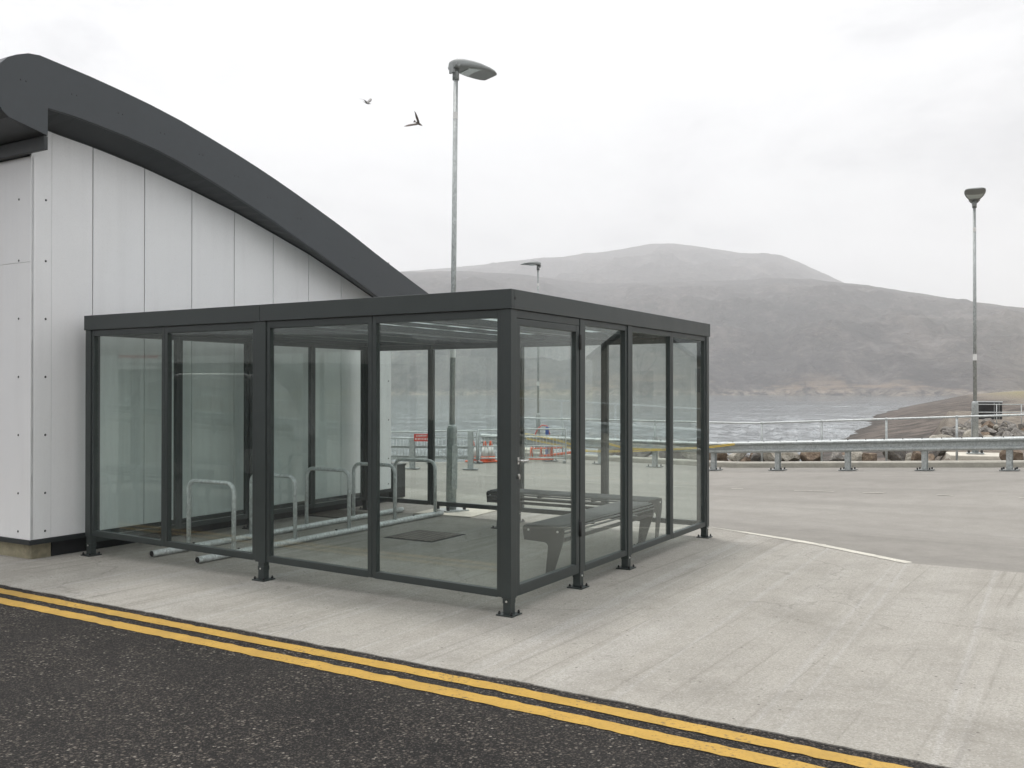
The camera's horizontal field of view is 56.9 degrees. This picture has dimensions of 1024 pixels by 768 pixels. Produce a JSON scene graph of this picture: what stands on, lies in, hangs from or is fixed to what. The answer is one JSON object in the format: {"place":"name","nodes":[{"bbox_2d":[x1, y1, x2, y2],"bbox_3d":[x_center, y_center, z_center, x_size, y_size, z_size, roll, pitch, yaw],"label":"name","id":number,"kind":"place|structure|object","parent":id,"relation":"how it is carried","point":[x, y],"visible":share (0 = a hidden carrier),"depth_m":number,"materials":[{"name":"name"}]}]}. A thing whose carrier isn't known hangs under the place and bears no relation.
{"place":"outdoors","nodes":[
{"label":"outdoors","id":0,"kind":"place"},
{"bbox_2d":[0,53,427,558],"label":"terminal building","id":1,"kind":"structure","parent":0,"point":[113,200],"depth_m":9.81,"materials":[{"name":"grey metal"}]},
{"bbox_2d":[404,112,421,126],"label":"gull","id":2,"kind":"object","parent":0,"point":[417,122],"visible":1,"depth_m":49.84,"materials":[{"name":"grey"}]},
{"bbox_2d":[0,585,942,767],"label":"road","id":3,"kind":"structure","parent":0,"point":[76,693],"depth_m":4.64,"materials":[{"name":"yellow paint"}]},
{"bbox_2d":[0,597,824,767],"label":"yellow line","id":4,"kind":"object","parent":3,"relation":"on","point":[751,756],"visible":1,"depth_m":4.96,"materials":[{"name":"paint"}]},
{"bbox_2d":[0,588,910,767],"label":"yellow line","id":5,"kind":"object","parent":3,"relation":"on","point":[863,762],"visible":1,"depth_m":5.01,"materials":[{"name":"paint"}]},
{"bbox_2d":[0,488,1023,767],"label":"concrete apron","id":6,"kind":"object","parent":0,"point":[870,654],"visible":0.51,"depth_m":6.60,"materials":[{"name":"grey concrete"}]},
{"bbox_2d":[149,458,443,563],"bbox_3d":[-2.161,1.300,10.509,0.696,0.719,3.900,0,0,31],"label":"cycle rack","id":7,"kind":"object","parent":6,"relation":"on","point":[294,528],"visible":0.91,"depth_m":10.34,"materials":[{"name":"metal"}]},
{"bbox_2d":[308,510,367,517],"bbox_3d":[-2.250,1.667,12.140,0.640,0.008,0.640,0,0,31],"label":"drain cover","id":8,"kind":"object","parent":6,"relation":"on","point":[335,513],"visible":0.68,"depth_m":12.13,"materials":[{"name":"metal"}]},
{"bbox_2d":[80,289,712,617],"bbox_3d":[-0.983,0.501,9.681,4.858,2.311,4.245,0,0,31],"label":"glass shelter","id":9,"kind":"object","parent":6,"relation":"on","point":[509,324],"visible":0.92,"depth_m":8.39,"materials":[{"name":"black metal"}]},
{"bbox_2d":[517,318,581,595],"bbox_3d":[0.290,0.525,7.172,0.100,1.989,1.015,0,0,31],"label":"door","id":10,"kind":"structure","parent":9,"relation":"in","point":[528,585],"depth_m":7.55,"materials":[{"name":"grey metal"}]},
{"bbox_2d":[389,463,405,497],"bbox_3d":[-1.761,1.418,13.711,0.340,0.525,0.300,0,0,31],"label":"utility cabinet","id":11,"kind":"object","parent":6,"relation":"on","point":[400,480],"visible":0.31,"depth_m":13.65,"materials":[{"name":"metal"}]},
{"bbox_2d":[383,530,465,542],"bbox_3d":[-0.950,1.656,10.310,0.640,0.008,0.640,0,0,31],"label":"drain cover","id":12,"kind":"object","parent":6,"relation":"on","point":[425,536],"visible":1,"depth_m":10.26,"materials":[{"name":"metal"}]},
{"bbox_2d":[413,506,496,517],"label":"lamp slab","id":13,"kind":"structure","parent":6,"relation":"on","point":[472,512],"depth_m":12.21,"materials":[{"name":"concrete"}]},
{"bbox_2d":[437,59,496,512],"bbox_3d":[-0.611,-1.309,12.542,0.729,5.945,0.420,1,0,-36],"label":"street lamp","id":14,"kind":"object","parent":13,"relation":"on","point":[470,69],"visible":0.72,"depth_m":12.40,"materials":[{"name":"metal"}]},
{"bbox_2d":[486,489,661,539],"bbox_3d":[0.652,1.431,10.370,2.060,0.460,0.409,0,0,31],"label":"metal bench","id":15,"kind":"object","parent":6,"relation":"on","point":[491,495],"visible":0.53,"depth_m":10.26,"materials":[{"name":"grey metal"}]},
{"bbox_2d":[523,501,653,572],"bbox_3d":[0.764,1.421,8.802,0.409,0.460,2.060,0,0,31],"label":"metal bench","id":16,"kind":"object","parent":6,"relation":"on","point":[550,532],"visible":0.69,"depth_m":8.31,"materials":[{"name":"grey metal"}]},
{"bbox_2d":[713,527,909,562],"bbox_3d":[3.043,1.654,9.873,0.192,0.001,2.637,0,0,-30],"label":"white line","id":17,"kind":"object","parent":6,"relation":"on","point":[863,553],"visible":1,"depth_m":9.57,"materials":[{"name":"paint"}]},
{"bbox_2d":[0,0,1023,307],"label":"sky","id":18,"kind":"structure","parent":0,"point":[844,140],"materials":[{"name":"white"}]},
{"bbox_2d":[391,395,957,461],"bbox_3d":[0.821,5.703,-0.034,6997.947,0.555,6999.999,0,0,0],"label":"sea water","id":19,"kind":"structure","parent":0,"point":[472,412],"depth_m":210.45,"materials":[{"name":"grey liquid"}]},
{"bbox_2d":[391,243,1023,395],"bbox_3d":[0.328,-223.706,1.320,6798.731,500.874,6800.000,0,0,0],"label":"hills","id":20,"kind":"structure","parent":0,"point":[781,325],"depth_m":1131.55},
{"bbox_2d":[391,458,1023,572],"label":"yard road","id":21,"kind":"structure","parent":0,"point":[974,521],"depth_m":12.84,"materials":[{"name":"grey concrete"}]},
{"bbox_2d":[391,431,427,463],"bbox_3d":[-2.250,1.379,20.592,1.005,0.705,0.320,0,0,6],"label":"fence","id":22,"kind":"object","parent":21,"relation":"on","point":[408,438],"visible":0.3,"depth_m":20.59,"materials":[{"name":"metal"}]},
{"bbox_2d":[391,431,477,469],"bbox_3d":[-2.148,1.333,19.162,2.940,0.760,0.240,0,0,9],"label":"post barrier","id":23,"kind":"object","parent":21,"relation":"on","point":[469,447],"visible":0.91,"depth_m":19.09,"materials":[{"name":"metal"}]},
{"bbox_2d":[414,434,427,440],"bbox_3d":[-1.831,1.083,19.065,0.300,0.150,0.011,0,0,7],"label":"warning sign","id":24,"kind":"object","parent":23,"relation":"attached to","point":[420,437],"visible":0.89,"depth_m":19.06,"materials":[{"name":"red plastic"}]},
{"bbox_2d":[435,430,477,463],"bbox_3d":[-1.250,1.370,20.567,1.001,0.723,0.320,0,0,-3],"label":"fence","id":25,"kind":"object","parent":21,"relation":"on","point":[476,458],"visible":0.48,"depth_m":20.56,"materials":[{"name":"metal"}]},
{"bbox_2d":[465,441,478,461],"bbox_3d":[-0.860,1.493,20.872,0.280,0.460,0.280,0,0,-25],"label":"traffic cone","id":26,"kind":"object","parent":21,"relation":"on","point":[474,452],"visible":0.39,"depth_m":20.81,"materials":[{"name":"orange plastic"}]},
{"bbox_2d":[479,441,489,462],"bbox_3d":[-0.600,1.493,20.852,0.280,0.460,0.280,0,0,42],"label":"traffic cone","id":27,"kind":"object","parent":21,"relation":"on","point":[486,455],"visible":0.83,"depth_m":20.79,"materials":[{"name":"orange plastic"}]},
{"bbox_2d":[477,429,496,463],"bbox_3d":[-0.250,1.362,20.717,1.031,0.741,0.320,0,0,-14],"label":"fence","id":28,"kind":"object","parent":21,"relation":"on","point":[481,462],"visible":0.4,"depth_m":20.63,"materials":[{"name":"metal"}]},
{"bbox_2d":[488,441,496,461],"bbox_3d":[-0.470,1.494,20.942,0.280,0.460,0.280,0,0,-32],"label":"traffic cone","id":29,"kind":"object","parent":21,"relation":"on","point":[491,451],"visible":0.67,"depth_m":20.88,"materials":[{"name":"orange plastic"}]},
{"bbox_2d":[535,425,549,461],"bbox_3d":[0.700,1.495,22.308,0.408,1.073,0.094,0,0,0],"label":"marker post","id":30,"kind":"object","parent":21,"relation":"on","point":[547,432],"visible":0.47,"depth_m":22.27,"materials":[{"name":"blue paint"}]},
{"bbox_2d":[524,428,566,462],"bbox_3d":[0.725,1.354,20.792,0.955,0.758,0.320,0,0,6],"label":"fence","id":31,"kind":"object","parent":21,"relation":"on","point":[553,446],"visible":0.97,"depth_m":20.78,"materials":[{"name":"metal"}]},
{"bbox_2d":[529,447,570,459],"bbox_3d":[0.876,1.555,21.164,0.994,0.295,0.184,0,0,11],"label":"barrier","id":32,"kind":"object","parent":21,"relation":"on","point":[541,454],"visible":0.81,"depth_m":21.14,"materials":[{"name":"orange plastic"}]},
{"bbox_2d":[445,472,1022,497],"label":"worn road marking","id":33,"kind":"object","parent":21,"relation":"on","point":[740,488],"visible":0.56,"depth_m":14.08,"materials":[{"name":"white paint"}]},
{"bbox_2d":[480,434,1023,470],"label":"crash barrier","id":34,"kind":"object","parent":21,"relation":"on","point":[1009,445],"visible":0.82,"depth_m":17.33,"materials":[{"name":"metal"}]},
{"bbox_2d":[525,433,734,451],"bbox_3d":[2.192,1.282,20.048,5.401,0.388,0.018,0,0,37],"label":"safety tape","id":35,"kind":"object","parent":34,"relation":"attached to","point":[649,449],"visible":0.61,"depth_m":19.98,"materials":[{"name":"plastic"}]},
{"bbox_2d":[524,414,1023,461],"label":"handrail","id":36,"kind":"object","parent":21,"relation":"on","point":[956,417],"visible":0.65,"depth_m":19.39,"materials":[{"name":"metal"}]},
{"bbox_2d":[525,452,1023,467],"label":"kerb","id":37,"kind":"structure","parent":21,"relation":"on","point":[892,464],"depth_m":18.27,"materials":[{"name":"concrete"}]},
{"bbox_2d":[648,391,1023,460],"bbox_3d":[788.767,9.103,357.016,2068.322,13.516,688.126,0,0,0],"label":"beach","id":38,"kind":"structure","parent":0,"point":[927,428],"depth_m":116.93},
{"bbox_2d":[524,447,544,461],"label":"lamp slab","id":39,"kind":"structure","parent":38,"relation":"on","point":[528,449],"depth_m":29.89,"materials":[{"name":"concrete"}]},
{"bbox_2d":[520,261,542,447],"bbox_3d":[0.658,-0.942,30.340,0.728,6.017,0.420,0,0,-20],"label":"street lamp","id":40,"kind":"object","parent":39,"relation":"on","point":[535,263],"visible":0.65,"depth_m":30.36,"materials":[{"name":"metal"}]},
{"bbox_2d":[609,449,614,455],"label":"boulder","id":41,"kind":"object","parent":38,"relation":"on","point":[611,453],"visible":0.17,"depth_m":23.50,"materials":[{"name":"beige stone"}]},
{"bbox_2d":[633,450,651,456],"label":"boulder","id":42,"kind":"object","parent":38,"relation":"on","point":[645,453],"visible":0.27,"depth_m":22.51,"materials":[{"name":"grey stone"}]},
{"bbox_2d":[659,451,681,458],"bbox_3d":[3.791,1.664,22.571,0.587,0.493,0.514,-27,-4,-44],"label":"boulder","id":43,"kind":"object","parent":38,"relation":"on","point":[676,455],"visible":0.23,"depth_m":22.46,"materials":[{"name":"grey stone"}]},
{"bbox_2d":[687,452,696,459],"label":"boulder","id":44,"kind":"object","parent":38,"relation":"on","point":[692,455],"visible":0.21,"depth_m":21.71,"materials":[{"name":"grey stone"}]},
{"bbox_2d":[709,453,727,460],"bbox_3d":[4.721,1.617,21.638,0.364,0.465,0.422,0,0,-33],"label":"boulder","id":45,"kind":"object","parent":38,"relation":"on","point":[721,456],"visible":0.34,"depth_m":21.48,"materials":[{"name":"brown stone"}]},
{"bbox_2d":[727,453,746,461],"bbox_3d":[5.044,1.616,21.172,0.459,0.332,0.452,-8,-4,10],"label":"boulder","id":46,"kind":"object","parent":38,"relation":"on","point":[738,457],"visible":0.69,"depth_m":20.98,"materials":[{"name":"beige stone"}]},
{"bbox_2d":[739,457,750,461],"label":"boulder","id":47,"kind":"object","parent":38,"relation":"on","point":[746,459],"visible":0.24,"depth_m":21.89,"materials":[{"name":"stone"}]},
{"bbox_2d":[751,453,764,461],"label":"boulder","id":48,"kind":"object","parent":38,"relation":"on","point":[755,457],"visible":0.28,"depth_m":20.97,"materials":[{"name":"grey stone"}]},
{"bbox_2d":[763,453,781,461],"bbox_3d":[5.700,1.601,20.660,0.297,0.391,0.505,-22,-2,-24],"label":"boulder","id":49,"kind":"object","parent":38,"relation":"on","point":[769,457],"visible":0.3,"depth_m":20.56,"materials":[{"name":"beige stone"}]},
{"bbox_2d":[781,452,799,460],"bbox_3d":[6.046,1.568,20.501,0.396,0.409,0.426,0,0,33],"label":"boulder","id":50,"kind":"object","parent":38,"relation":"on","point":[790,456],"visible":0.6,"depth_m":20.35,"materials":[{"name":"beige stone"}]},
{"bbox_2d":[799,452,823,460],"bbox_3d":[6.469,1.601,20.186,0.599,0.391,0.440,10,-8,-28],"label":"boulder","id":51,"kind":"object","parent":38,"relation":"on","point":[810,456],"visible":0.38,"depth_m":20.04,"materials":[{"name":"brown stone"}]},
{"bbox_2d":[829,452,844,460],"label":"boulder","id":52,"kind":"object","parent":38,"relation":"on","point":[836,456],"visible":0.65,"depth_m":19.70,"materials":[{"name":"grey stone"}]},
{"bbox_2d":[851,452,862,460],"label":"boulder","id":53,"kind":"object","parent":38,"relation":"on","point":[856,456],"visible":0.37,"depth_m":19.45,"materials":[{"name":"beige stone"}]},
{"bbox_2d":[862,453,876,460],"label":"boulder","id":54,"kind":"object","parent":38,"relation":"on","point":[869,456],"visible":0.72,"depth_m":19.23,"materials":[{"name":"brown stone"}]},
{"bbox_2d":[882,451,905,460],"bbox_3d":[7.917,1.399,19.504,0.480,0.448,0.452,19,28,22],"label":"boulder","id":55,"kind":"object","parent":38,"relation":"on","point":[896,455],"visible":0.42,"depth_m":19.32,"materials":[{"name":"grey stone"}]},
{"bbox_2d":[905,452,912,460],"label":"boulder","id":56,"kind":"object","parent":38,"relation":"on","point":[908,457],"visible":0.12,"depth_m":19.80,"materials":[{"name":"beige stone"}]},
{"bbox_2d":[911,451,920,460],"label":"boulder","id":57,"kind":"object","parent":38,"relation":"on","point":[916,456],"visible":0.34,"depth_m":18.88,"materials":[{"name":"stone"}]},
{"bbox_2d":[928,454,934,460],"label":"boulder","id":58,"kind":"object","parent":38,"relation":"on","point":[931,457],"visible":0.19,"depth_m":20.21,"materials":[{"name":"beige stone"}]},
{"bbox_2d":[928,451,942,457],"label":"boulder","id":59,"kind":"object","parent":38,"relation":"on","point":[936,453],"visible":0.2,"depth_m":22.40,"materials":[{"name":"grey stone"}]},
{"bbox_2d":[929,435,954,437],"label":"boulder","id":60,"kind":"object","parent":38,"relation":"on","point":[939,436],"visible":0.15,"depth_m":23.51,"materials":[{"name":"grey stone"}]},
{"bbox_2d":[940,426,951,432],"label":"boulder","id":61,"kind":"object","parent":38,"relation":"on","point":[944,428],"visible":0.23,"depth_m":24.57,"materials":[{"name":"grey stone"}]},
{"bbox_2d":[943,428,965,437],"bbox_3d":[11.420,1.304,24.146,0.760,0.353,0.460,11,-17,-21],"label":"boulder","id":62,"kind":"object","parent":38,"relation":"on","point":[960,432],"visible":0.36,"depth_m":24.05,"materials":[{"name":"grey stone"}]},
{"bbox_2d":[942,430,953,435],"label":"boulder","id":63,"kind":"object","parent":62,"relation":"on","point":[949,433],"visible":0.65,"depth_m":24.05,"materials":[{"name":"grey stone"}]},
{"bbox_2d":[965,421,970,428],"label":"boulder","id":64,"kind":"object","parent":38,"relation":"on","point":[968,424],"visible":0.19,"depth_m":24.95,"materials":[{"name":"grey stone"}]},
{"bbox_2d":[946,452,1000,459],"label":"lamp slab","id":65,"kind":"structure","parent":38,"relation":"on","point":[966,456],"depth_m":19.94,"materials":[{"name":"concrete"}]},
{"bbox_2d":[964,187,985,453],"bbox_3d":[9.928,-1.332,20.246,0.420,5.658,0.696,0,0,24],"label":"street lamp","id":66,"kind":"object","parent":65,"relation":"on","point":[974,196],"visible":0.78,"depth_m":20.37,"materials":[{"name":"metal"}]},
{"bbox_2d":[980,420,993,428],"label":"boulder","id":67,"kind":"object","parent":38,"relation":"on","point":[989,423],"visible":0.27,"depth_m":25.52,"materials":[{"name":"brown stone"}]},
{"bbox_2d":[981,418,995,424],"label":"boulder","id":68,"kind":"object","parent":38,"relation":"on","point":[983,421],"visible":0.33,"depth_m":26.68,"materials":[{"name":"grey stone"}]},
{"bbox_2d":[977,401,1002,419],"bbox_3d":[17.762,0.975,35.191,0.925,0.665,0.835,0,0,28],"label":"bin enclosure","id":69,"kind":"object","parent":38,"relation":"on","point":[987,408],"visible":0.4,"depth_m":34.81,"materials":[{"name":"metal"}]},
{"bbox_2d":[987,428,996,435],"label":"boulder","id":70,"kind":"object","parent":38,"relation":"on","point":[992,432],"visible":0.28,"depth_m":24.71,"materials":[{"name":"grey stone"}]},
{"bbox_2d":[978,404,1023,423],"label":"railing","id":71,"kind":"object","parent":38,"relation":"on","point":[996,412],"visible":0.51,"depth_m":31.82,"materials":[{"name":"metal"}]},
{"bbox_2d":[997,426,1006,431],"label":"boulder","id":72,"kind":"object","parent":38,"relation":"on","point":[1000,428],"visible":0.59,"depth_m":24.75,"materials":[{"name":"grey stone"}]},
{"bbox_2d":[1002,430,1013,436],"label":"boulder","id":73,"kind":"object","parent":38,"relation":"on","point":[1006,433],"visible":0.45,"depth_m":23.71,"materials":[{"name":"grey stone"}]},
{"bbox_2d":[1001,420,1016,426],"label":"boulder","id":74,"kind":"object","parent":38,"relation":"on","point":[1007,423],"visible":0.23,"depth_m":26.79,"materials":[{"name":"grey stone"}]},
{"bbox_2d":[999,450,1023,459],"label":"boulder","id":75,"kind":"object","parent":38,"relation":"on","point":[1017,454],"visible":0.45,"depth_m":17.65,"materials":[{"name":"brown stone"}]},
{"bbox_2d":[1006,426,1017,431],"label":"boulder","id":76,"kind":"object","parent":38,"relation":"on","point":[1010,429],"visible":0.38,"depth_m":24.65,"materials":[{"name":"grey stone"}]},
{"bbox_2d":[1011,428,1023,435],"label":"boulder","id":77,"kind":"object","parent":38,"relation":"on","point":[1016,432],"visible":0.33,"depth_m":23.89,"materials":[{"name":"grey stone"}]},
{"bbox_2d":[1018,423,1023,429],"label":"boulder","id":78,"kind":"object","parent":38,"relation":"on","point":[1020,426],"visible":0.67,"depth_m":26.55,"materials":[{"name":"grey stone"}]},
{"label":"boulder","id":79,"kind":"object","parent":38,"relation":"on","visible":0},
{"bbox_2d":[963,429,970,436],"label":"boulder","id":80,"kind":"object","parent":79,"relation":"on","point":[967,432],"visible":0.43,"depth_m":23.96,"materials":[{"name":"beige stone"}]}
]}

